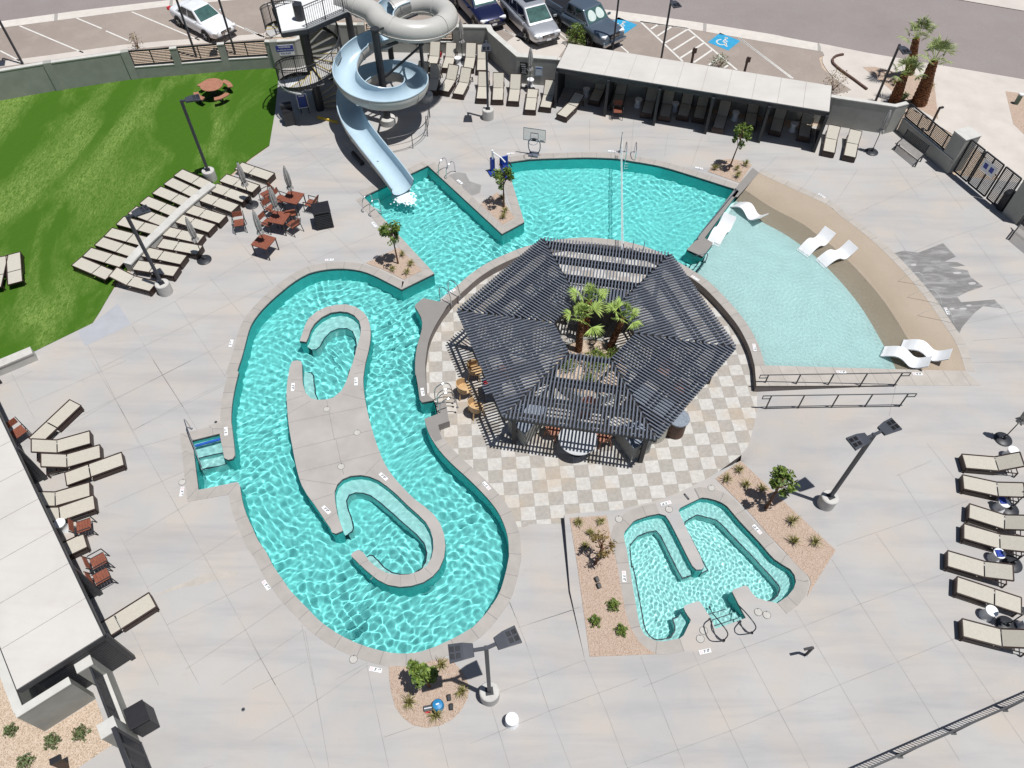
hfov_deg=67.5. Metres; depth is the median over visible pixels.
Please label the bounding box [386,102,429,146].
guard rail
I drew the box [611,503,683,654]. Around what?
spa coping
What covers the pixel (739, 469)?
grass tuft
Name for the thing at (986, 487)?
sun lounger
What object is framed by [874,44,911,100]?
lamp post
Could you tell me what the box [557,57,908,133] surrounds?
boundary wall
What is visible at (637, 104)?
side table
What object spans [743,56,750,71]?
sign post
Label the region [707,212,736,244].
pool chaise
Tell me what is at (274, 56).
boundary wall
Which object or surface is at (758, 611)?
skimmer lid
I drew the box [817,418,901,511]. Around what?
lamp post
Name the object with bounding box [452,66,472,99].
sun lounger
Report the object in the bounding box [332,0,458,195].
water slide
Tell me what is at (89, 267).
sun lounger
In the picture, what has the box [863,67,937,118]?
gravel bed
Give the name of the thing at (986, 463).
sun lounger
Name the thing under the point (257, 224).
closed parasol
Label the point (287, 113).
trash bin
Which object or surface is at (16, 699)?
boundary wall
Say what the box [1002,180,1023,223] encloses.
gate pillar
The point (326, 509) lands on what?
depth marker
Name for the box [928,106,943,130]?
call post
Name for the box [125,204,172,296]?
lamp post
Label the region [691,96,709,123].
sun lounger
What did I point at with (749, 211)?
pool chaise
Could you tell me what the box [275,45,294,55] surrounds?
sign
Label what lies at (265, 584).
depth marker
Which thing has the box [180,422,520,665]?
pool coping
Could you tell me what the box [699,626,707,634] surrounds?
skimmer lid
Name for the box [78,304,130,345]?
repaired slab
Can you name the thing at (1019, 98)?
utility post
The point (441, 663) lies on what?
grass tuft
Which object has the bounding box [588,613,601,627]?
shrub
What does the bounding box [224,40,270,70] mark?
louver fence
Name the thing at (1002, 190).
slatted screen
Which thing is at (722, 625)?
grab rail
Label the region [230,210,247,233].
dining chair
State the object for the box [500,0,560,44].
parked car
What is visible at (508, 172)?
tree
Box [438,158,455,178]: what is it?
pool ladder
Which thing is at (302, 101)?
sign
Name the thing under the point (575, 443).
round table
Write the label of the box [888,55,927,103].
palm tree
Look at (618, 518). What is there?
skimmer lid
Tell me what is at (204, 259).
closed parasol
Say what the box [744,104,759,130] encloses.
sun lounger
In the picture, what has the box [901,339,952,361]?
pool chaise
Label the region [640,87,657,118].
sun lounger
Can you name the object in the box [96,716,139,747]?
wall pier
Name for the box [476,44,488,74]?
sun lounger
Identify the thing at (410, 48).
wall pier
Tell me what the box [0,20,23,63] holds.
lamp post
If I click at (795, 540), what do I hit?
grass tuft
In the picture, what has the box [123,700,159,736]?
bin enclosure
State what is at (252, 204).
closed parasol
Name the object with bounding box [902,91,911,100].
agave
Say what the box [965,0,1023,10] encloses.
kerb
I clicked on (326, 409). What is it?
skimmer lid
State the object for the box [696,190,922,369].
shallow water
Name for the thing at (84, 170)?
lawn
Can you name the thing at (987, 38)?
road
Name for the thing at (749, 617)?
grab rail
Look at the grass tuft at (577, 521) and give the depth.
27.44 m
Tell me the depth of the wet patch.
34.92 m
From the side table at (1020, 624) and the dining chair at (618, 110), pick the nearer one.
the side table at (1020, 624)
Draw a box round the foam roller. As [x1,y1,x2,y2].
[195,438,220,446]
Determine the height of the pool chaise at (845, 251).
0.630 m
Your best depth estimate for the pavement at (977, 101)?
43.70 m
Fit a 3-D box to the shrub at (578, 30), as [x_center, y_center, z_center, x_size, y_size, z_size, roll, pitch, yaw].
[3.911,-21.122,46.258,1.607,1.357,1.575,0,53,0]
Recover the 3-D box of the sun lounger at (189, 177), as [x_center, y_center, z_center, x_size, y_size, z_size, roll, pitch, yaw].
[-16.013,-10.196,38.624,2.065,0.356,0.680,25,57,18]
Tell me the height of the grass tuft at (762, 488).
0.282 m
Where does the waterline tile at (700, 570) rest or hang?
attached to the pool wall
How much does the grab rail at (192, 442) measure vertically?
1.784 m
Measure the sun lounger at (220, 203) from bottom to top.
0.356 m
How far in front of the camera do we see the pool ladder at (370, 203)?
37.25 m
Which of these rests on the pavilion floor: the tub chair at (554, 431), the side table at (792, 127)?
the tub chair at (554, 431)
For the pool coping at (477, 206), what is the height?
0.080 m
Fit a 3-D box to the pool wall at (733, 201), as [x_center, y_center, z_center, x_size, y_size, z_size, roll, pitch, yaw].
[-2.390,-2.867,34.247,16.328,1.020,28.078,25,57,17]
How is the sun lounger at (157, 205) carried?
on the lawn at (84, 170)
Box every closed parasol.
[185,217,211,264]
[237,162,258,209]
[252,210,264,240]
[268,186,282,228]
[283,166,293,196]
[458,19,464,64]
[524,47,534,91]
[865,109,890,155]
[994,412,1023,446]
[996,607,1023,631]
[1002,554,1023,572]
[1003,489,1023,513]
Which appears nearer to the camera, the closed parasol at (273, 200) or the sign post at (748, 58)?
the closed parasol at (273, 200)
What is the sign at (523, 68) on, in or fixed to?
attached to the boundary wall at (505, 57)
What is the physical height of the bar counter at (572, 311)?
1.020 m
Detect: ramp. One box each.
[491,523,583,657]
[738,386,895,491]
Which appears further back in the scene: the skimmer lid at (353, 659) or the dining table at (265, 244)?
the dining table at (265, 244)
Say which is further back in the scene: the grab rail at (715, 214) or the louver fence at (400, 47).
the louver fence at (400, 47)
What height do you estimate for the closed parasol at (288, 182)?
2.600 m
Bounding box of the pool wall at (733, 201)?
[704,197,736,257]
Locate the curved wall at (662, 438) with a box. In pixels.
[651,421,668,443]
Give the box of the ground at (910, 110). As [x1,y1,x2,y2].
[10,0,1022,349]
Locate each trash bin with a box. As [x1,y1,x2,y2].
[279,101,295,126]
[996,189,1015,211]
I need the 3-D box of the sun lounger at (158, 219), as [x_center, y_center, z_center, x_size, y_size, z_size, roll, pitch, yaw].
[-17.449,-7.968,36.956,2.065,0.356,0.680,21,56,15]
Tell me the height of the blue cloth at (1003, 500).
0.030 m
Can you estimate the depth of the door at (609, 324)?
32.55 m
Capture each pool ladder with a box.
[362,194,380,216]
[434,383,455,401]
[437,392,458,412]
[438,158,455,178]
[439,280,460,304]
[624,142,636,161]
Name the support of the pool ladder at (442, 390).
attached to the pool coping at (430, 312)
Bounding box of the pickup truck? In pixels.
[545,0,625,48]
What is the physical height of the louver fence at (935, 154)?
1.705 m
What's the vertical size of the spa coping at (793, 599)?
0.080 m
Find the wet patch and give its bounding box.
[895,243,1002,332]
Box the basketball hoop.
[523,127,545,157]
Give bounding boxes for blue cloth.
[996,550,1004,556]
[999,497,1007,503]
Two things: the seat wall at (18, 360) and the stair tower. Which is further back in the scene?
the stair tower
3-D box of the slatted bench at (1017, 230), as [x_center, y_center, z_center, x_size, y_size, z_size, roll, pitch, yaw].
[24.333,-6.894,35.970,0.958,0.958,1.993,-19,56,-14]
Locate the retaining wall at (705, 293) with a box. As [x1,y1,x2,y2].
[425,244,875,653]
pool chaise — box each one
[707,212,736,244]
[730,202,768,220]
[798,226,835,255]
[817,240,857,266]
[881,346,932,368]
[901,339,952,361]
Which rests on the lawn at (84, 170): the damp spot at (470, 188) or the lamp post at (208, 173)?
the lamp post at (208, 173)
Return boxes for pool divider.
[687,168,758,256]
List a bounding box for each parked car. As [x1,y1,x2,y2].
[166,0,236,41]
[453,0,505,27]
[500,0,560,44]
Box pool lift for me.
[488,150,511,177]
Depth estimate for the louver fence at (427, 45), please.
45.73 m
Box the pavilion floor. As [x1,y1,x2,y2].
[426,251,756,526]
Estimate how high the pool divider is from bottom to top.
0.102 m
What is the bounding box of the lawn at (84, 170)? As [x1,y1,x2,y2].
[0,68,277,358]
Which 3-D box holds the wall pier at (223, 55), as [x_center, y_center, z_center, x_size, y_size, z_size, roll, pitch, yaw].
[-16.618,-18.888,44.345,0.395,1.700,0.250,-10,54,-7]
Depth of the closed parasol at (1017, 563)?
26.64 m
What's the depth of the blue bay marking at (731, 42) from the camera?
47.21 m
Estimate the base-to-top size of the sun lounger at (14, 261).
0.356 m
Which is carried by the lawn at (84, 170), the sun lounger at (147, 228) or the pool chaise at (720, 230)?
the sun lounger at (147, 228)
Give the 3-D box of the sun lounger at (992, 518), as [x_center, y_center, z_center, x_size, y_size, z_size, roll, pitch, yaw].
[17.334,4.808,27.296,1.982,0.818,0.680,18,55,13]
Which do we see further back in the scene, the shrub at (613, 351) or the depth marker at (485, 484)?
the shrub at (613, 351)
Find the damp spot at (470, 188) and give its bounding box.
[449,172,480,194]
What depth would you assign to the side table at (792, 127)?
41.36 m
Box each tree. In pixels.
[378,220,401,263]
[406,658,439,688]
[491,165,514,207]
[561,299,606,352]
[568,282,609,336]
[590,530,617,564]
[603,296,642,351]
[728,122,752,170]
[764,465,800,509]
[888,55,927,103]
[898,15,937,75]
[911,33,958,107]
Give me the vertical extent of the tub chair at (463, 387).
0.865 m
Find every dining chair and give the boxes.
[6,417,31,446]
[67,514,98,536]
[80,548,115,574]
[83,564,118,588]
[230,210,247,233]
[258,182,273,206]
[258,210,278,234]
[260,196,280,214]
[273,187,290,209]
[283,206,297,222]
[284,216,303,236]
[302,195,318,211]
[612,100,623,119]
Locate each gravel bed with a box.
[0,679,111,767]
[367,248,421,279]
[389,658,468,727]
[481,192,513,224]
[570,515,655,656]
[708,159,751,182]
[716,461,835,595]
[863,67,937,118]
[1006,91,1023,133]
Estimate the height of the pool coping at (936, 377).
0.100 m
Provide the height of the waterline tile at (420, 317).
0.100 m
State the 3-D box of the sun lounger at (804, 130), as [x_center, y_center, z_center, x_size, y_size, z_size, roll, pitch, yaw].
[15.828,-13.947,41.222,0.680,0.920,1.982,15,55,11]
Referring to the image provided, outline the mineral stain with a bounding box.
[157,571,238,595]
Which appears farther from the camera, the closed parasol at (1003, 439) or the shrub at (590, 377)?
the shrub at (590, 377)
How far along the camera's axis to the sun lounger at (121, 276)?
34.17 m
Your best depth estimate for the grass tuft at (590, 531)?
27.21 m
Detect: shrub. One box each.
[2,721,18,738]
[15,752,34,767]
[43,732,61,750]
[71,723,90,742]
[128,33,144,47]
[559,359,577,373]
[564,22,585,44]
[578,372,600,382]
[581,345,610,372]
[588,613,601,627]
[605,346,620,358]
[606,598,620,611]
[613,623,627,637]
[709,53,729,67]
[823,66,848,92]
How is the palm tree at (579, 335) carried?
on the round planter
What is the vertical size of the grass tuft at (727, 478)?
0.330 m
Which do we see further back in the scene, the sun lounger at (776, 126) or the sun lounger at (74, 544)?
the sun lounger at (776, 126)
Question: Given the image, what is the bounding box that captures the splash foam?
[390,189,420,205]
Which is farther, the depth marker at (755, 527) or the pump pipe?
the pump pipe
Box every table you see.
[54,518,69,533]
[193,78,232,103]
[251,234,278,260]
[267,210,291,235]
[281,191,305,215]
[454,56,461,66]
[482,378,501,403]
[505,712,518,729]
[527,77,533,86]
[558,424,597,456]
[583,87,589,97]
[634,97,641,108]
[671,101,678,111]
[730,110,739,121]
[788,121,797,132]
[978,605,998,621]
[987,548,1005,561]
[992,499,1010,512]
[1001,446,1018,454]
[1016,619,1023,628]
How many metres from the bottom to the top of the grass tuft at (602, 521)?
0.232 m
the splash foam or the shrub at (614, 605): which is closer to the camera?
the shrub at (614, 605)
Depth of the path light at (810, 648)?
24.22 m
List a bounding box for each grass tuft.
[402,691,416,710]
[428,704,444,722]
[436,656,448,670]
[453,681,469,700]
[575,515,583,529]
[579,540,591,548]
[585,526,596,535]
[593,517,605,526]
[721,472,732,481]
[733,462,745,476]
[739,476,751,489]
[758,481,768,494]
[784,512,800,527]
[788,535,803,545]
[808,533,824,547]
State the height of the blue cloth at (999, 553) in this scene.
0.030 m
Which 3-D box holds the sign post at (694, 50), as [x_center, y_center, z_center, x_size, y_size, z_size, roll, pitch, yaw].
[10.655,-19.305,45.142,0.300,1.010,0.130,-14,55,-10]
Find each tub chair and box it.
[456,378,471,400]
[467,359,482,382]
[467,397,484,420]
[543,421,560,442]
[580,396,595,420]
[596,424,611,449]
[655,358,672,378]
[668,380,688,397]
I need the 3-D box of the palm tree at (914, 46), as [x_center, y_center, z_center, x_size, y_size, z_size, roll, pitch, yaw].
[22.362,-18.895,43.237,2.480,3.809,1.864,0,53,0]
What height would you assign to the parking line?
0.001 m
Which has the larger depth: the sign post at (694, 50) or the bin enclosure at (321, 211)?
the sign post at (694, 50)
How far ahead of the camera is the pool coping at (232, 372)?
34.71 m
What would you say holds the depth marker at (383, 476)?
on the river island
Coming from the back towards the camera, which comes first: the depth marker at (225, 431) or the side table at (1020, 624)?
the depth marker at (225, 431)
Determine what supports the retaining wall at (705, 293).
on the pavilion floor
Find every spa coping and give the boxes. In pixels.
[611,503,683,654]
[694,487,808,612]
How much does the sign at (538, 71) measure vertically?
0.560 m
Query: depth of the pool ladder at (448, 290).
33.79 m
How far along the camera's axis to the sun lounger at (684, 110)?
42.32 m
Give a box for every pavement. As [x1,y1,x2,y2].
[79,745,125,767]
[507,32,567,58]
[819,43,1023,182]
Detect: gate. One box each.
[111,726,150,767]
[967,151,1004,196]
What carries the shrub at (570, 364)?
on the round planter
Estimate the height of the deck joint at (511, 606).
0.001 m
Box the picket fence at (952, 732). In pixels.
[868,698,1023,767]
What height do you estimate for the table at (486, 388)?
0.740 m
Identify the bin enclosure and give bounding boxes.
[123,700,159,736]
[310,201,333,229]
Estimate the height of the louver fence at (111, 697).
1.705 m
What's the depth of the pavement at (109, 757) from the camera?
22.88 m
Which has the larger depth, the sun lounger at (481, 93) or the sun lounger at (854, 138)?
the sun lounger at (481, 93)
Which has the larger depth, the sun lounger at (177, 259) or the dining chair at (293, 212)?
the dining chair at (293, 212)
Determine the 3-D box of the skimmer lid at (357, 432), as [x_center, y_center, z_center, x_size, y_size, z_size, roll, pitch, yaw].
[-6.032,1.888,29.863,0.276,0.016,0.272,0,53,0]
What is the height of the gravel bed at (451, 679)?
0.001 m
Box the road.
[0,0,1023,78]
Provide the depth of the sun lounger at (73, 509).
27.50 m
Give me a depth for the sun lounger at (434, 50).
45.29 m
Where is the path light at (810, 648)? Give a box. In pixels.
[803,646,813,656]
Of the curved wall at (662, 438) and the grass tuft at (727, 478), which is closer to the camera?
the grass tuft at (727, 478)
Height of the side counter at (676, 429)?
1.020 m
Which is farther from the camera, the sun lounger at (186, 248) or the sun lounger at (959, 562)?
the sun lounger at (186, 248)
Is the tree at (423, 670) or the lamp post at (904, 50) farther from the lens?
the lamp post at (904, 50)
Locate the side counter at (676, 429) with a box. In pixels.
[633,385,689,439]
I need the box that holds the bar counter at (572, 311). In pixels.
[521,290,661,346]
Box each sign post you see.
[690,47,696,62]
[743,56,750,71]
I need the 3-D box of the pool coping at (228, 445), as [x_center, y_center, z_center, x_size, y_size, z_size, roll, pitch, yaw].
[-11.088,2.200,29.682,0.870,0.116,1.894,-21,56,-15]
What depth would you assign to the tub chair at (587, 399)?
30.49 m
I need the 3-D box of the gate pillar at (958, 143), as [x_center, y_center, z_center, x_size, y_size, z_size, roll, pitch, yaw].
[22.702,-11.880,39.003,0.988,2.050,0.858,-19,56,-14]
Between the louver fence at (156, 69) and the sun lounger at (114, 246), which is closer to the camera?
the sun lounger at (114, 246)
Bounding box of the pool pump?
[424,699,443,712]
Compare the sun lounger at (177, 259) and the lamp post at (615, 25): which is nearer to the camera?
the sun lounger at (177, 259)
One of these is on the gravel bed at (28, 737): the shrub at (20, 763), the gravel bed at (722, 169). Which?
the shrub at (20, 763)
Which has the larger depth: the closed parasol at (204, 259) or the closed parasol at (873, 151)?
the closed parasol at (873, 151)
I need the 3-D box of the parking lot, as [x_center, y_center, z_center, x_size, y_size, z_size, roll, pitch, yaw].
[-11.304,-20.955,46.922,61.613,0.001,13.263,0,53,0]
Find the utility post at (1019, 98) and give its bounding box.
[1014,92,1023,104]
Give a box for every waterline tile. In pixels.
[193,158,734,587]
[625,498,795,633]
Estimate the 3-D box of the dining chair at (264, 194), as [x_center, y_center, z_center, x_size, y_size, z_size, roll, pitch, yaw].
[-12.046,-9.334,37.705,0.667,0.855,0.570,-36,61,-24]
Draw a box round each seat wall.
[0,347,37,375]
[123,182,215,271]
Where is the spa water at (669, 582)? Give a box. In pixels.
[624,499,794,640]
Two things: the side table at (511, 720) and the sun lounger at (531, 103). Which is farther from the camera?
the sun lounger at (531, 103)
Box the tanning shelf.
[705,202,734,256]
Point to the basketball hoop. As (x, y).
(534, 154)
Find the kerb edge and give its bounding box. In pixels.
[831,53,867,89]
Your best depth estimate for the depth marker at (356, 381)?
31.34 m
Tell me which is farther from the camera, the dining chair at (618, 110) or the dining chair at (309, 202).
the dining chair at (618, 110)
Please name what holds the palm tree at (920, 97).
on the gravel bed at (930, 107)
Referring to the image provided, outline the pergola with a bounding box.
[457,237,735,462]
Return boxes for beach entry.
[745,173,964,370]
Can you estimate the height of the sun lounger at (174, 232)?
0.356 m
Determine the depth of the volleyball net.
37.09 m
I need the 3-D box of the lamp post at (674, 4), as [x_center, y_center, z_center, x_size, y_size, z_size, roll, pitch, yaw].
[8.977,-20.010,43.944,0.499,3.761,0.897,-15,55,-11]
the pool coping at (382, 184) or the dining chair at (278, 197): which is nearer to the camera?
the dining chair at (278, 197)
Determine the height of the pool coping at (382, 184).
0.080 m
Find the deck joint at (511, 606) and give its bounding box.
[3,102,1023,767]
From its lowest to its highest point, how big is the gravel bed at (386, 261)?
0.001 m
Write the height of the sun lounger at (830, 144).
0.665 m
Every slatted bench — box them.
[894,129,929,166]
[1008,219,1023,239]
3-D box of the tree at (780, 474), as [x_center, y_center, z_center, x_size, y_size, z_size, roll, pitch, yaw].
[9.430,3.738,27.172,1.185,2.289,1.028,0,53,0]
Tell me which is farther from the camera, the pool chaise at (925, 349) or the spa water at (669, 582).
the pool chaise at (925, 349)
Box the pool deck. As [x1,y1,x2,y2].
[0,52,1023,767]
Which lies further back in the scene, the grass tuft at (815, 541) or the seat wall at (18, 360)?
the seat wall at (18, 360)
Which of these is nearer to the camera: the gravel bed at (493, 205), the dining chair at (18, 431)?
the dining chair at (18, 431)
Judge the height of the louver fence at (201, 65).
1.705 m
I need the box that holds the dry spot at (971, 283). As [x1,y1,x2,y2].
[911,264,975,309]
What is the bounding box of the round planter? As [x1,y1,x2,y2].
[552,337,629,403]
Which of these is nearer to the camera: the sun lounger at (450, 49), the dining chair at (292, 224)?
the dining chair at (292, 224)
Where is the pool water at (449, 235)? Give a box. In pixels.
[193,159,732,653]
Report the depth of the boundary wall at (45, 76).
43.09 m
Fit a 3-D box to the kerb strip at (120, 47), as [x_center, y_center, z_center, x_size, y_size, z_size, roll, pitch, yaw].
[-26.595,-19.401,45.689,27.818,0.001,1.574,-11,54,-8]
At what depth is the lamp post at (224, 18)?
44.56 m
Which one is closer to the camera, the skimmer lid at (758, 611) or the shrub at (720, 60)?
the skimmer lid at (758, 611)
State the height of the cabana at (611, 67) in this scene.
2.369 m
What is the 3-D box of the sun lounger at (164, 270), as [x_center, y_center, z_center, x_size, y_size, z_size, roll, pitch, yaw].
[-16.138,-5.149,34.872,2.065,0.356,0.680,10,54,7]
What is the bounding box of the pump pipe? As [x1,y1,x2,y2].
[351,151,363,165]
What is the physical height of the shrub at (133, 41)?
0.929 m
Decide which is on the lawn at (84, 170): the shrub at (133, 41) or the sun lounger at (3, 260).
the sun lounger at (3, 260)
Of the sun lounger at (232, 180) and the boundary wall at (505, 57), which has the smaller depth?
the sun lounger at (232, 180)
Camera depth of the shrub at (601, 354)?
31.30 m
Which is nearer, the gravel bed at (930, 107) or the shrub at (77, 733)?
the shrub at (77, 733)
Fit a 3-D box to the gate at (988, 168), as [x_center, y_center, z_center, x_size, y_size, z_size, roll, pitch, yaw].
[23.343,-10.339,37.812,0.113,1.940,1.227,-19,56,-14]
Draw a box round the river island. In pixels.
[286,304,445,587]
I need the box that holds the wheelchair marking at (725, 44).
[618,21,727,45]
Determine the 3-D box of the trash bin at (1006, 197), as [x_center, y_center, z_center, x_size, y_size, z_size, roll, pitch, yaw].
[24.198,-9.003,37.473,0.600,1.070,0.600,0,53,0]
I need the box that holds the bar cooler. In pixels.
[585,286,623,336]
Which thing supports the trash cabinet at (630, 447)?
on the pavilion floor
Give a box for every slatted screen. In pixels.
[953,139,985,181]
[986,166,1021,209]
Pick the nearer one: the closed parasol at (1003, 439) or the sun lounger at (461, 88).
the closed parasol at (1003, 439)
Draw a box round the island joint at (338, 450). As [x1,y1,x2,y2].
[288,306,431,585]
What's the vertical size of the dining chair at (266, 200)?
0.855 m
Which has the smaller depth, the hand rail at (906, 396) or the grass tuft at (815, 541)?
the grass tuft at (815, 541)
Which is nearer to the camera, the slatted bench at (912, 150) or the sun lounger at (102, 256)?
the sun lounger at (102, 256)
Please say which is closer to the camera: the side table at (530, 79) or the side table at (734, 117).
the side table at (734, 117)
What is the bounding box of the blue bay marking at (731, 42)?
[614,17,739,49]
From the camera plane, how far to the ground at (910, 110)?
45.63 m
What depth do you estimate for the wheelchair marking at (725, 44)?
47.16 m
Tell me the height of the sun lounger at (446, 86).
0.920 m
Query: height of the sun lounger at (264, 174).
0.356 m
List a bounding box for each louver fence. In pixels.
[89,666,127,724]
[128,47,177,78]
[176,43,224,74]
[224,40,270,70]
[366,24,405,52]
[417,31,452,52]
[897,103,952,172]
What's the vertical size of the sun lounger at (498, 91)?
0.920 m
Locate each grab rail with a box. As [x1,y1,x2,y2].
[184,419,204,472]
[697,189,737,239]
[709,618,724,641]
[713,614,727,640]
[737,604,755,632]
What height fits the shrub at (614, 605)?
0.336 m
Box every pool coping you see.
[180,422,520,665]
[209,418,235,460]
[220,197,433,422]
[359,162,427,196]
[415,298,452,441]
[428,152,736,234]
[441,237,764,365]
[754,365,979,386]
[759,169,974,371]
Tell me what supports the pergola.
on the pavilion floor
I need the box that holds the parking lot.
[0,0,850,94]
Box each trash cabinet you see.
[508,404,547,446]
[615,420,651,460]
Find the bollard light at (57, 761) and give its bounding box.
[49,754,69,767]
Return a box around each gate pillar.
[943,126,981,173]
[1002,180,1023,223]
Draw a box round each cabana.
[0,380,135,692]
[553,44,831,152]
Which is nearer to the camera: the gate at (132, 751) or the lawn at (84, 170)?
the gate at (132, 751)
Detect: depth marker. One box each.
[179,487,183,496]
[224,427,227,435]
[262,580,270,590]
[321,505,330,513]
[354,377,357,385]
[369,666,381,672]
[379,472,387,480]
[482,481,490,489]
[622,571,625,581]
[660,500,671,505]
[699,648,710,654]
[752,524,761,534]
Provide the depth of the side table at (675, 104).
42.45 m
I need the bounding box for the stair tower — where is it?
[259,0,354,123]
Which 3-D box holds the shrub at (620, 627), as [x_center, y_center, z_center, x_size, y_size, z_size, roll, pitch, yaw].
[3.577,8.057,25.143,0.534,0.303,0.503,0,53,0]
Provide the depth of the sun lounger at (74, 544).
26.67 m
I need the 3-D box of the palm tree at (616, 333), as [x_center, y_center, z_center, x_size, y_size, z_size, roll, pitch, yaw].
[4.422,-2.361,31.221,1.700,3.086,1.616,0,53,0]
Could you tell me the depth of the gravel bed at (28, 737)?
23.20 m
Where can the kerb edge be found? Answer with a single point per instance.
(834, 64)
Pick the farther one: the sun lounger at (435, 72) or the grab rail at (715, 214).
the sun lounger at (435, 72)
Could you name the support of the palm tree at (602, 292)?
in the round planter
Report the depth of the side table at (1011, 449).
29.00 m
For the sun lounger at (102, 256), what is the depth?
35.12 m
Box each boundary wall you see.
[0,49,138,100]
[0,650,37,713]
[14,677,95,730]
[264,22,365,68]
[453,24,557,84]
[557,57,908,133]
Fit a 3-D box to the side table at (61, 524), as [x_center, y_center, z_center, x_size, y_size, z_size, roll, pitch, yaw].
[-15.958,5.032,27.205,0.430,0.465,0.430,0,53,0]
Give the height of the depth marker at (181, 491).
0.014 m
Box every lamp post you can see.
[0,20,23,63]
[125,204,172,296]
[176,0,196,55]
[180,94,216,181]
[218,0,235,53]
[448,625,521,706]
[481,40,493,120]
[612,0,618,50]
[660,0,681,57]
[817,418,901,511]
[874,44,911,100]
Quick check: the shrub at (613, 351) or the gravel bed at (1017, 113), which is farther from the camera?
the gravel bed at (1017, 113)
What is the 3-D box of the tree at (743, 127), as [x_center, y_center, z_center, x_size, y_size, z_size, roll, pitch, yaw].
[11.442,-11.971,38.607,1.004,2.766,1.096,0,53,0]
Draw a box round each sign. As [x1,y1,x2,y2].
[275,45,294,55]
[296,93,309,112]
[520,62,527,74]
[535,67,542,75]
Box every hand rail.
[759,372,910,386]
[762,393,916,408]
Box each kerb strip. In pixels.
[0,0,822,51]
[0,32,296,66]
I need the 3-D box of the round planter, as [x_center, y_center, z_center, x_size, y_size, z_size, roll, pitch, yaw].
[3.293,-0.594,32.001,3.240,0.440,3.240,0,53,0]
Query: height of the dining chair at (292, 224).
0.855 m
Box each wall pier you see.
[74,655,115,683]
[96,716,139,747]
[169,46,185,74]
[217,42,231,70]
[405,43,416,52]
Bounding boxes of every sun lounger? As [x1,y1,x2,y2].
[0,255,7,290]
[5,252,26,288]
[28,399,84,439]
[31,430,93,461]
[38,481,93,509]
[40,444,103,478]
[46,495,98,522]
[63,533,90,559]
[64,452,126,485]
[71,257,112,284]
[82,247,126,267]
[94,236,136,256]
[101,592,159,635]
[104,227,147,246]
[108,267,156,296]
[116,216,157,234]
[127,206,167,225]
[131,260,181,281]
[139,196,177,216]
[141,247,188,269]
[152,186,188,205]
[156,238,204,258]
[162,227,206,244]
[163,177,199,197]
[173,169,212,188]
[175,214,217,237]
[185,205,228,228]
[199,193,240,217]
[211,183,251,207]
[219,174,260,197]
[235,162,275,183]
[418,61,429,75]
[427,41,441,68]
[428,63,442,95]
[438,64,459,96]
[441,42,457,72]
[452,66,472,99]
[463,42,476,73]
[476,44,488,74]
[476,71,489,103]
[492,72,504,104]
[507,73,521,106]
[524,88,538,114]
[539,79,554,112]
[556,91,584,122]
[588,84,605,106]
[610,83,627,109]
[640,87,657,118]
[657,90,675,121]
[676,93,693,121]
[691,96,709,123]
[711,99,731,133]
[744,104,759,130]
[767,108,787,136]
[796,113,814,142]
[820,124,840,157]
[841,128,862,162]
[943,550,1014,588]
[952,576,1021,617]
[958,451,1023,477]
[958,618,1023,656]
[959,474,1023,504]
[960,523,1023,558]
[965,503,1023,534]
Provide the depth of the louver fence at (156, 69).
43.99 m
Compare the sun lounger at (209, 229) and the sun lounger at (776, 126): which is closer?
the sun lounger at (209, 229)
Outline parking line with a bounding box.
[0,4,792,77]
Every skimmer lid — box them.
[179,479,185,484]
[323,406,329,411]
[337,463,344,469]
[349,655,357,663]
[354,430,360,434]
[615,516,622,521]
[665,506,672,512]
[696,635,704,642]
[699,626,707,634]
[708,485,714,490]
[754,608,762,615]
[763,611,770,618]
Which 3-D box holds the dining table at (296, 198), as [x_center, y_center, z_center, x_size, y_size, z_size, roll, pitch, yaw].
[-10.610,-8.816,37.391,0.831,0.740,0.840,14,54,10]
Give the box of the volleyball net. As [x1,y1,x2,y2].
[618,132,623,262]
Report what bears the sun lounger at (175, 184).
on the lawn at (84, 170)
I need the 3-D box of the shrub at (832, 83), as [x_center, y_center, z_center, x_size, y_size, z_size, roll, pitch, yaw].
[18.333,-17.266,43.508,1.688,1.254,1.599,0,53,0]

